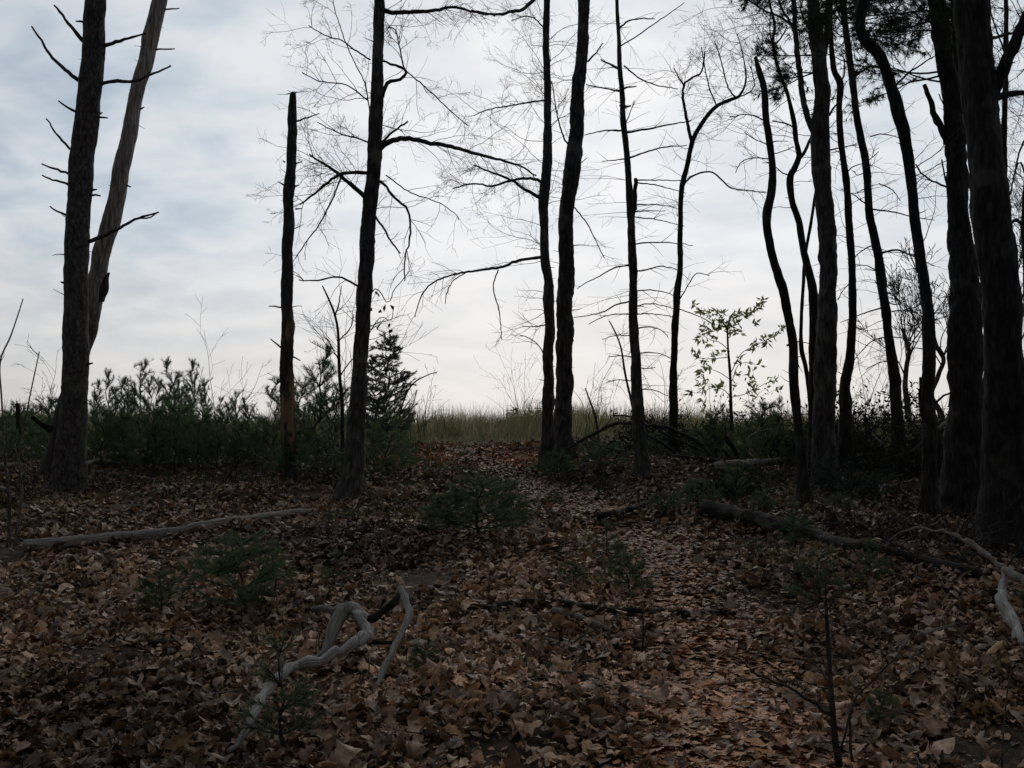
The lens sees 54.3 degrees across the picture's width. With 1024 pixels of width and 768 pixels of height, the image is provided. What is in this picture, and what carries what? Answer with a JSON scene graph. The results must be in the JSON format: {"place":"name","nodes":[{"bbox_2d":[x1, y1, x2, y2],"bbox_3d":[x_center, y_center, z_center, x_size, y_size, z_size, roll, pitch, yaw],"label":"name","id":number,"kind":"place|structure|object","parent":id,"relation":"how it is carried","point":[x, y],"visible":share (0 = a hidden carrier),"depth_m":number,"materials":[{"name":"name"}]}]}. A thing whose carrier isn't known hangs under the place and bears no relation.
{"place":"outdoors","nodes":[
{"label":"outdoors","id":0,"kind":"place"},
{"bbox_2d":[0,424,1023,767],"bbox_3d":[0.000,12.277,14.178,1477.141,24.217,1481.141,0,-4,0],"label":"ground","id":1,"kind":"structure","parent":0,"point":[498,744],"depth_m":5.43,"materials":[{"name":"soil"}]},
{"bbox_2d":[0,299,22,545],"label":"bare sapling","id":2,"kind":"object","parent":1,"relation":"on","point":[1,358],"visible":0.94,"depth_m":8.46,"materials":[{"name":"brown plant"}]},
{"bbox_2d":[0,399,42,453],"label":"pine sapling","id":3,"kind":"object","parent":1,"relation":"on","point":[21,413],"visible":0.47,"depth_m":14.94,"materials":[{"name":"green plant"}]},
{"bbox_2d":[1,461,67,500],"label":"bare brush","id":4,"kind":"object","parent":1,"relation":"on","point":[36,480],"visible":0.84,"depth_m":11.14,"materials":[{"name":"brown plant"}]},
{"bbox_2d":[21,394,58,450],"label":"pine sapling","id":5,"kind":"object","parent":1,"relation":"on","point":[46,409],"visible":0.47,"depth_m":14.90,"materials":[{"name":"green plant"}]},
{"bbox_2d":[31,0,170,496],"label":"pine tree","id":6,"kind":"object","parent":1,"relation":"on","point":[70,454],"visible":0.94,"depth_m":11.89,"materials":[{"name":"brown plant"}]},
{"bbox_2d":[86,404,127,465],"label":"pine sapling","id":7,"kind":"object","parent":1,"relation":"on","point":[96,429],"visible":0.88,"depth_m":13.75,"materials":[{"name":"green plant"}]},
{"bbox_2d":[37,0,178,478],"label":"dead tree","id":8,"kind":"object","parent":1,"relation":"on","point":[98,275],"visible":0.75,"depth_m":12.52,"materials":[{"name":"brown wood"}]},
{"bbox_2d":[97,375,141,460],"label":"pine sapling","id":9,"kind":"object","parent":1,"relation":"on","point":[123,382],"visible":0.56,"depth_m":14.55,"materials":[{"name":"green plant"}]},
{"bbox_2d":[80,461,164,492],"bbox_3d":[-4.735,1.111,11.728,1.101,0.436,0.873,-2,-4,27],"label":"bare brush","id":10,"kind":"object","parent":1,"relation":"on","point":[112,480],"visible":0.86,"depth_m":11.76,"materials":[{"name":"brown plant"}]},
{"bbox_2d":[103,408,152,466],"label":"pine sapling","id":11,"kind":"object","parent":1,"relation":"on","point":[127,417],"visible":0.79,"depth_m":13.85,"materials":[{"name":"green plant"}]},
{"bbox_2d":[116,404,172,476],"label":"pine sapling","id":12,"kind":"object","parent":1,"relation":"on","point":[157,413],"visible":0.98,"depth_m":13.46,"materials":[{"name":"green plant"}]},
{"bbox_2d":[125,356,165,456],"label":"pine sapling","id":13,"kind":"object","parent":1,"relation":"on","point":[144,374],"visible":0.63,"depth_m":15.09,"materials":[{"name":"green plant"}]},
{"bbox_2d":[128,373,173,463],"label":"pine sapling","id":14,"kind":"object","parent":1,"relation":"on","point":[148,390],"visible":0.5,"depth_m":14.67,"materials":[{"name":"green plant"}]},
{"bbox_2d":[131,567,187,611],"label":"pine sapling","id":15,"kind":"object","parent":1,"relation":"on","point":[151,589],"visible":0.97,"depth_m":6.11,"materials":[{"name":"green plant"}]},
{"bbox_2d":[139,354,185,453],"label":"pine sapling","id":16,"kind":"object","parent":1,"relation":"on","point":[169,374],"visible":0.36,"depth_m":15.41,"materials":[{"name":"green plant"}]},
{"bbox_2d":[23,508,311,553],"bbox_3d":[-2.826,1.308,8.982,0.638,0.261,2.887,-4,-5,42],"label":"fallen log","id":17,"kind":"object","parent":1,"relation":"on","point":[47,543],"visible":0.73,"depth_m":8.39,"materials":[{"name":"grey wood"}]},
{"bbox_2d":[153,388,211,460],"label":"pine sapling","id":18,"kind":"object","parent":1,"relation":"on","point":[164,400],"visible":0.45,"depth_m":14.43,"materials":[{"name":"green plant"}]},
{"bbox_2d":[150,397,217,473],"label":"pine sapling","id":19,"kind":"object","parent":1,"relation":"on","point":[177,416],"visible":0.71,"depth_m":13.76,"materials":[{"name":"green plant"}]},
{"bbox_2d":[164,405,232,473],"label":"pine sapling","id":20,"kind":"object","parent":1,"relation":"on","point":[197,440],"visible":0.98,"depth_m":13.46,"materials":[{"name":"green plant"}]},
{"bbox_2d":[190,414,235,467],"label":"pine sapling","id":21,"kind":"object","parent":1,"relation":"on","point":[218,420],"visible":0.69,"depth_m":13.73,"materials":[{"name":"green plant"}]},
{"bbox_2d":[199,400,250,460],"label":"pine sapling","id":22,"kind":"object","parent":1,"relation":"on","point":[228,410],"visible":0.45,"depth_m":14.52,"materials":[{"name":"green plant"}]},
{"bbox_2d":[172,525,292,611],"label":"pine sapling","id":23,"kind":"object","parent":1,"relation":"on","point":[227,568],"visible":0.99,"depth_m":6.21,"materials":[{"name":"green plant"}]},
{"bbox_2d":[218,418,259,463],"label":"pine sapling","id":24,"kind":"object","parent":1,"relation":"on","point":[243,425],"visible":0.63,"depth_m":13.86,"materials":[{"name":"green plant"}]},
{"bbox_2d":[245,416,280,460],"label":"pine sapling","id":25,"kind":"object","parent":1,"relation":"on","point":[266,431],"visible":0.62,"depth_m":14.12,"materials":[{"name":"green plant"}]},
{"bbox_2d":[250,374,281,458],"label":"pine sapling","id":26,"kind":"object","parent":1,"relation":"on","point":[276,383],"visible":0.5,"depth_m":14.48,"materials":[{"name":"green plant"}]},
{"bbox_2d":[247,544,297,594],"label":"pine sapling","id":27,"kind":"object","parent":1,"relation":"on","point":[276,580],"visible":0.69,"depth_m":6.53,"materials":[{"name":"green plant"}]},
{"bbox_2d":[230,625,325,746],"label":"pine sapling","id":28,"kind":"object","parent":1,"relation":"on","point":[305,693],"visible":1,"depth_m":3.99,"materials":[{"name":"green plant"}]},
{"bbox_2d":[253,374,332,460],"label":"pine sapling","id":29,"kind":"object","parent":1,"relation":"on","point":[301,396],"visible":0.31,"depth_m":14.19,"materials":[{"name":"green plant"}]},
{"bbox_2d":[269,90,319,479],"bbox_3d":[-2.842,-1.262,12.854,0.506,5.335,0.481,4,-5,-42],"label":"dead tree","id":30,"kind":"object","parent":1,"relation":"on","point":[287,402],"visible":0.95,"depth_m":12.71,"materials":[{"name":"brown wood"}]},
{"bbox_2d":[275,336,348,465],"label":"pine sapling","id":31,"kind":"object","parent":1,"relation":"on","point":[325,363],"visible":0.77,"depth_m":13.62,"materials":[{"name":"green plant"}]},
{"bbox_2d":[291,430,344,482],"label":"pine sapling","id":32,"kind":"object","parent":1,"relation":"on","point":[325,437],"visible":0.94,"depth_m":12.41,"materials":[{"name":"green plant"}]},
{"bbox_2d":[300,380,350,468],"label":"pine sapling","id":33,"kind":"object","parent":1,"relation":"on","point":[325,398],"visible":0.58,"depth_m":13.37,"materials":[{"name":"green plant"}]},
{"bbox_2d":[292,242,415,472],"bbox_3d":[-2.132,-0.250,13.014,1.683,3.261,1.489,3,-5,-40],"label":"bare sapling","id":34,"kind":"object","parent":1,"relation":"on","point":[342,442],"visible":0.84,"depth_m":12.92,"materials":[{"name":"brown plant"}]},
{"bbox_2d":[299,280,438,452],"bbox_3d":[-2.260,-0.193,14.637,2.125,2.749,2.037,-3,-5,37],"label":"bare bush","id":35,"kind":"object","parent":1,"relation":"on","point":[344,381],"visible":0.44,"depth_m":14.65,"materials":[{"name":"brown plant"}]},
{"bbox_2d":[364,427,402,481],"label":"pine sapling","id":36,"kind":"object","parent":1,"relation":"on","point":[389,462],"visible":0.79,"depth_m":12.16,"materials":[{"name":"green plant"}]},
{"bbox_2d":[365,324,417,439],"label":"conifer","id":37,"kind":"object","parent":1,"relation":"on","point":[374,401],"visible":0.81,"depth_m":18.95,"materials":[{"name":"green plant"}]},
{"bbox_2d":[366,408,422,475],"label":"pine sapling","id":38,"kind":"object","parent":1,"relation":"on","point":[395,424],"visible":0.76,"depth_m":12.68,"materials":[{"name":"green plant"}]},
{"bbox_2d":[376,585,413,686],"bbox_3d":[-0.549,1.204,4.781,0.103,0.421,0.446,-1,-4,7],"label":"fallen stick","id":39,"kind":"object","parent":1,"relation":"on","point":[403,594],"visible":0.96,"depth_m":4.78,"materials":[{"name":"grey wood"}]},
{"bbox_2d":[247,0,575,501],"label":"oak tree","id":40,"kind":"object","parent":1,"relation":"on","point":[352,480],"visible":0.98,"depth_m":11.19,"materials":[{"name":"brown plant"}]},
{"bbox_2d":[406,641,445,668],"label":"pine sapling","id":41,"kind":"object","parent":1,"relation":"on","point":[422,655],"visible":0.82,"depth_m":4.77,"materials":[{"name":"green plant"}]},
{"bbox_2d":[414,489,476,532],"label":"pine sapling","id":42,"kind":"object","parent":1,"relation":"on","point":[445,503],"visible":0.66,"depth_m":8.61,"materials":[{"name":"green plant"}]},
{"bbox_2d":[418,473,527,534],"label":"pine sapling","id":43,"kind":"object","parent":1,"relation":"on","point":[459,493],"visible":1,"depth_m":8.38,"materials":[{"name":"green plant"}]},
{"bbox_2d":[0,395,947,451],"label":"meadow grass","id":44,"kind":"structure","parent":1,"relation":"on","point":[458,425],"depth_m":21.32,"materials":[{"name":"green plant"}]},
{"bbox_2d":[392,0,620,470],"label":"oak tree","id":45,"kind":"object","parent":1,"relation":"on","point":[547,431],"visible":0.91,"depth_m":14.08,"materials":[{"name":"brown plant"}]},
{"bbox_2d":[0,434,1023,767],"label":"fallen leaves","id":46,"kind":"object","parent":1,"relation":"on","point":[462,636],"depth_m":5.51,"materials":[{"name":"brown plant"}]},
{"bbox_2d":[0,457,1023,767],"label":"twig litter","id":47,"kind":"object","parent":46,"relation":"on","point":[450,631],"visible":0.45,"depth_m":4.89,"materials":[{"name":"brown wood"}]},
{"bbox_2d":[496,598,736,615],"bbox_3d":[0.686,1.345,5.936,1.590,0.166,0.246,1,-4,-18],"label":"fallen stick","id":48,"kind":"object","parent":46,"relation":"on","point":[588,606],"visible":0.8,"depth_m":5.83,"materials":[{"name":"brown wood"}]},
{"bbox_2d":[0,432,1023,767],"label":"ground cover","id":49,"kind":"object","parent":1,"relation":"on","point":[444,468],"visible":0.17,"depth_m":10.61,"materials":[{"name":"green plant"}]},
{"bbox_2d":[487,492,539,529],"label":"pine sapling","id":50,"kind":"object","parent":1,"relation":"on","point":[523,511],"visible":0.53,"depth_m":8.71,"materials":[{"name":"green plant"}]},
{"bbox_2d":[531,449,582,481],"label":"pine sapling","id":51,"kind":"object","parent":1,"relation":"on","point":[565,463],"visible":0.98,"depth_m":13.10,"materials":[{"name":"green plant"}]},
{"bbox_2d":[551,558,594,582],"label":"pine sapling","id":52,"kind":"object","parent":1,"relation":"on","point":[575,569],"visible":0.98,"depth_m":6.69,"materials":[{"name":"green plant"}]},
{"bbox_2d":[527,0,622,460],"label":"oak tree","id":53,"kind":"object","parent":1,"relation":"on","point":[563,435],"visible":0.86,"depth_m":14.66,"materials":[{"name":"brown plant"}]},
{"bbox_2d":[555,451,624,490],"bbox_3d":[0.996,1.123,12.519,0.773,0.561,0.827,-3,-5,41],"label":"bare brush","id":54,"kind":"object","parent":1,"relation":"on","point":[600,473],"visible":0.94,"depth_m":12.47,"materials":[{"name":"brown plant"}]},
{"bbox_2d":[578,443,632,471],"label":"pine sapling","id":55,"kind":"object","parent":1,"relation":"on","point":[611,448],"visible":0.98,"depth_m":13.54,"materials":[{"name":"green plant"}]},
{"bbox_2d":[590,519,628,561],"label":"pine sapling","id":56,"kind":"object","parent":1,"relation":"on","point":[615,545],"visible":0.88,"depth_m":7.51,"materials":[{"name":"green plant"}]},
{"bbox_2d":[591,548,660,597],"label":"pine sapling","id":57,"kind":"object","parent":1,"relation":"on","point":[624,556],"visible":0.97,"depth_m":6.68,"materials":[{"name":"green plant"}]},
{"bbox_2d":[566,0,703,482],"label":"pine tree","id":58,"kind":"object","parent":1,"relation":"on","point":[641,465],"visible":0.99,"depth_m":12.97,"materials":[{"name":"brown plant"}]},
{"bbox_2d":[564,401,725,459],"bbox_3d":[1.856,0.720,13.895,2.254,1.041,0.871,0,-4,0],"label":"dead limb","id":59,"kind":"object","parent":1,"relation":"on","point":[691,438],"visible":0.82,"depth_m":13.88,"materials":[{"name":"brown wood"}]},
{"bbox_2d":[605,410,701,452],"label":"shrub","id":60,"kind":"object","parent":1,"relation":"on","point":[629,436],"visible":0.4,"depth_m":15.41,"materials":[{"name":"green plant"}]},
{"bbox_2d":[647,490,682,513],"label":"pine sapling","id":61,"kind":"object","parent":1,"relation":"on","point":[656,500],"visible":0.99,"depth_m":9.83,"materials":[{"name":"green plant"}]},
{"bbox_2d":[668,477,725,507],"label":"pine sapling","id":62,"kind":"object","parent":1,"relation":"on","point":[688,488],"visible":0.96,"depth_m":10.11,"materials":[{"name":"green plant"}]},
{"bbox_2d":[637,2,781,452],"bbox_3d":[3.213,-2.416,15.920,2.288,7.410,1.686,2,-4,-21],"label":"forked tree","id":63,"kind":"object","parent":1,"relation":"on","point":[673,396],"visible":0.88,"depth_m":15.80,"materials":[{"name":"black plant"}]},
{"bbox_2d":[697,405,729,456],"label":"pine sapling","id":64,"kind":"object","parent":1,"relation":"on","point":[722,433],"visible":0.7,"depth_m":15.46,"materials":[{"name":"green plant"}]},
{"bbox_2d":[683,296,785,456],"bbox_3d":[3.411,-0.026,15.264,1.722,2.826,0.931,0,-4,0],"label":"leafy tree","id":65,"kind":"object","parent":1,"relation":"on","point":[727,324],"visible":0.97,"depth_m":15.33,"materials":[{"name":"green plant"}]},
{"bbox_2d":[690,370,782,456],"bbox_3d":[3.319,0.500,15.971,1.462,1.416,1.508,2,-4,-27],"label":"shrub","id":66,"kind":"object","parent":1,"relation":"on","point":[714,401],"visible":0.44,"depth_m":15.75,"materials":[{"name":"green plant"}]},
{"bbox_2d":[715,465,758,498],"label":"pine sapling","id":67,"kind":"object","parent":1,"relation":"on","point":[734,476],"visible":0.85,"depth_m":10.62,"materials":[{"name":"green plant"}]},
{"bbox_2d":[695,459,782,499],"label":"shrub","id":68,"kind":"object","parent":1,"relation":"on","point":[750,489],"visible":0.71,"depth_m":10.70,"materials":[{"name":"green plant"}]},
{"bbox_2d":[721,418,770,459],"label":"pine sapling","id":69,"kind":"object","parent":1,"relation":"on","point":[743,438],"visible":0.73,"depth_m":13.96,"materials":[{"name":"green plant"}]},
{"bbox_2d":[672,0,834,476],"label":"oak tree","id":70,"kind":"object","parent":1,"relation":"on","point":[812,292],"visible":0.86,"depth_m":12.38,"materials":[{"name":"black plant"}]},
{"bbox_2d":[715,457,793,471],"bbox_3d":[3.407,1.091,13.769,0.399,0.216,2.778,-3,-5,33],"label":"log","id":71,"kind":"object","parent":1,"relation":"on","point":[721,464],"visible":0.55,"depth_m":12.73,"materials":[{"name":"brown wood"}]},
{"bbox_2d":[730,400,787,457],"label":"pine sapling","id":72,"kind":"object","parent":1,"relation":"on","point":[763,408],"visible":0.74,"depth_m":14.45,"materials":[{"name":"green plant"}]},
{"bbox_2d":[713,375,807,457],"bbox_3d":[4.024,0.526,15.521,1.797,1.329,1.388,-2,-5,29],"label":"shrub","id":73,"kind":"object","parent":1,"relation":"on","point":[771,455],"visible":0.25,"depth_m":15.55,"materials":[{"name":"green plant"}]},
{"bbox_2d":[691,54,843,506],"bbox_3d":[2.566,-0.941,9.777,1.554,4.741,1.044,0,-4,0],"label":"dead tree","id":74,"kind":"object","parent":1,"relation":"on","point":[803,489],"visible":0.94,"depth_m":9.86,"materials":[{"name":"black plant"}]},
{"bbox_2d":[724,448,810,485],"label":"shrub","id":75,"kind":"object","parent":1,"relation":"on","point":[785,469],"visible":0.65,"depth_m":11.99,"materials":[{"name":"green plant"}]},
{"bbox_2d":[767,500,817,547],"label":"pine sapling","id":76,"kind":"object","parent":1,"relation":"on","point":[804,521],"visible":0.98,"depth_m":8.31,"materials":[{"name":"green plant"}]},
{"bbox_2d":[799,191,814,403],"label":"young tree","id":77,"kind":"object","parent":1,"relation":"on","point":[803,358],"visible":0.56,"depth_m":13.15,"materials":[{"name":"black plant"}]},
{"bbox_2d":[728,0,895,491],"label":"oak tree","id":78,"kind":"object","parent":1,"relation":"on","point":[823,440],"visible":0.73,"depth_m":11.92,"materials":[{"name":"brown plant"}]},
{"bbox_2d":[756,397,868,466],"bbox_3d":[4.335,0.652,14.652,1.799,1.164,1.651,0,-4,0],"label":"shrub","id":79,"kind":"object","parent":1,"relation":"on","point":[788,438],"visible":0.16,"depth_m":14.51,"materials":[{"name":"green plant"}]},
{"bbox_2d":[777,544,857,603],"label":"pine sapling","id":80,"kind":"object","parent":1,"relation":"on","point":[818,577],"visible":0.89,"depth_m":6.52,"materials":[{"name":"green plant"}]},
{"bbox_2d":[737,508,926,767],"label":"bare sapling","id":81,"kind":"object","parent":1,"relation":"on","point":[837,747],"visible":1,"depth_m":4.01,"materials":[{"name":"brown plant"}]},
{"bbox_2d":[787,384,889,448],"bbox_3d":[5.068,0.512,15.217,2.146,1.183,1.463,3,-5,-40],"label":"shrub","id":82,"kind":"object","parent":1,"relation":"on","point":[855,417],"visible":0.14,"depth_m":14.98,"materials":[{"name":"green plant"}]},
{"bbox_2d":[698,500,981,578],"bbox_3d":[2.618,1.259,8.160,0.553,0.491,3.313,1,-4,-20],"label":"fallen log","id":83,"kind":"object","parent":1,"relation":"on","point":[730,513],"visible":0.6,"depth_m":8.37,"materials":[{"name":"brown wood"}]},
{"bbox_2d":[804,7,897,478],"bbox_3d":[4.449,-3.095,13.009,1.360,8.965,1.504,0,-4,0],"label":"oak tree","id":84,"kind":"object","parent":1,"relation":"on","point":[844,442],"visible":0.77,"depth_m":12.71,"materials":[{"name":"black plant"}]},
{"bbox_2d":[813,493,917,540],"bbox_3d":[3.020,1.136,8.550,0.814,0.418,0.800,-2,-5,28],"label":"bare brush","id":85,"kind":"object","parent":1,"relation":"on","point":[837,524],"visible":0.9,"depth_m":8.45,"materials":[{"name":"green plant"}]},
{"bbox_2d":[789,403,942,475],"bbox_3d":[4.738,0.744,13.370,2.090,1.226,1.876,0,-4,0],"label":"shrub","id":86,"kind":"object","parent":1,"relation":"on","point":[857,460],"visible":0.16,"depth_m":13.20,"materials":[{"name":"green plant"}]},
{"bbox_2d":[853,535,893,581],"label":"pine sapling","id":87,"kind":"object","parent":1,"relation":"on","point":[879,565],"visible":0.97,"depth_m":6.79,"materials":[{"name":"green plant"}]},
{"bbox_2d":[754,0,993,469],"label":"pine tree","id":88,"kind":"object","parent":1,"relation":"on","point":[894,375],"visible":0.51,"depth_m":13.99,"materials":[{"name":"black plant"}]},
{"bbox_2d":[858,688,904,723],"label":"pine sapling","id":89,"kind":"object","parent":1,"relation":"on","point":[882,696],"visible":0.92,"depth_m":4.50,"materials":[{"name":"green plant"}]},
{"bbox_2d":[835,376,943,464],"bbox_3d":[5.323,0.518,14.224,1.736,1.360,2.018,0,-4,0],"label":"shrub","id":90,"kind":"object","parent":1,"relation":"on","point":[871,418],"visible":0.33,"depth_m":13.97,"materials":[{"name":"green plant"}]},
{"bbox_2d":[820,0,968,521],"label":"oak tree","id":91,"kind":"object","parent":1,"relation":"on","point":[929,498],"visible":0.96,"depth_m":9.82,"materials":[{"name":"black plant"}]},
{"bbox_2d":[848,388,943,482],"bbox_3d":[4.813,0.638,12.294,1.323,1.158,1.346,-2,-4,24],"label":"shrub","id":92,"kind":"object","parent":1,"relation":"on","point":[900,455],"visible":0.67,"depth_m":12.27,"materials":[{"name":"green plant"}]},
{"bbox_2d":[771,0,1023,518],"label":"oak tree","id":93,"kind":"object","parent":1,"relation":"on","point":[960,469],"visible":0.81,"depth_m":10.37,"materials":[{"name":"black plant"}]},
{"bbox_2d":[857,237,948,420],"bbox_3d":[12.084,-1.549,30.364,3.349,6.146,2.385,-4,-6,44],"label":"bare tree","id":94,"kind":"object","parent":1,"relation":"on","point":[893,292],"visible":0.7,"depth_m":30.16,"materials":[{"name":"brown plant"}]},
{"bbox_2d":[877,239,949,419],"bbox_3d":[13.641,-1.425,31.969,3.317,6.219,3.244,0,-4,0],"label":"bare tree","id":95,"kind":"object","parent":1,"relation":"on","point":[941,353],"visible":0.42,"depth_m":32.14,"materials":[{"name":"brown plant"}]},
{"bbox_2d":[857,519,998,572],"bbox_3d":[2.977,1.147,7.156,0.793,0.377,0.891,0,-4,0],"label":"bare brush","id":96,"kind":"object","parent":1,"relation":"on","point":[900,546],"visible":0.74,"depth_m":7.08,"materials":[{"name":"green plant"}]},
{"bbox_2d":[883,526,1023,652],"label":"fallen branch","id":97,"kind":"object","parent":1,"relation":"on","point":[1008,612],"visible":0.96,"depth_m":5.88,"materials":[{"name":"grey wood"}]},
{"bbox_2d":[884,484,1022,550],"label":"bare brush","id":98,"kind":"object","parent":1,"relation":"on","point":[965,524],"visible":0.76,"depth_m":7.98,"materials":[{"name":"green plant"}]},
{"bbox_2d":[912,0,1023,171],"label":"oak tree","id":99,"kind":"object","parent":1,"relation":"on","point":[1004,109],"visible":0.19,"depth_m":11.73,"materials":[{"name":"black plant"}]},
{"bbox_2d":[927,504,1023,574],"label":"bare brush","id":100,"kind":"object","parent":1,"relation":"on","point":[976,552],"visible":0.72,"depth_m":6.93,"materials":[{"name":"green plant"}]},
{"bbox_2d":[953,0,1023,559],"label":"oak tree","id":101,"kind":"object","parent":1,"relation":"on","point":[982,79],"visible":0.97,"depth_m":8.19,"materials":[{"name":"black plant"}]},
{"bbox_2d":[968,45,1023,305],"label":"young tree","id":102,"kind":"object","parent":1,"relation":"on","point":[1019,222],"visible":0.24,"depth_m":14.27,"materials":[{"name":"black plant"}]},
{"bbox_2d":[0,0,1023,424],"label":"sky","id":103,"kind":"structure","parent":0,"point":[198,155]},
{"bbox_2d":[465,454,846,767],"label":"path","id":104,"kind":"structure","parent":0,"point":[771,655],"depth_m":5.55,"materials":[{"name":"soil"}]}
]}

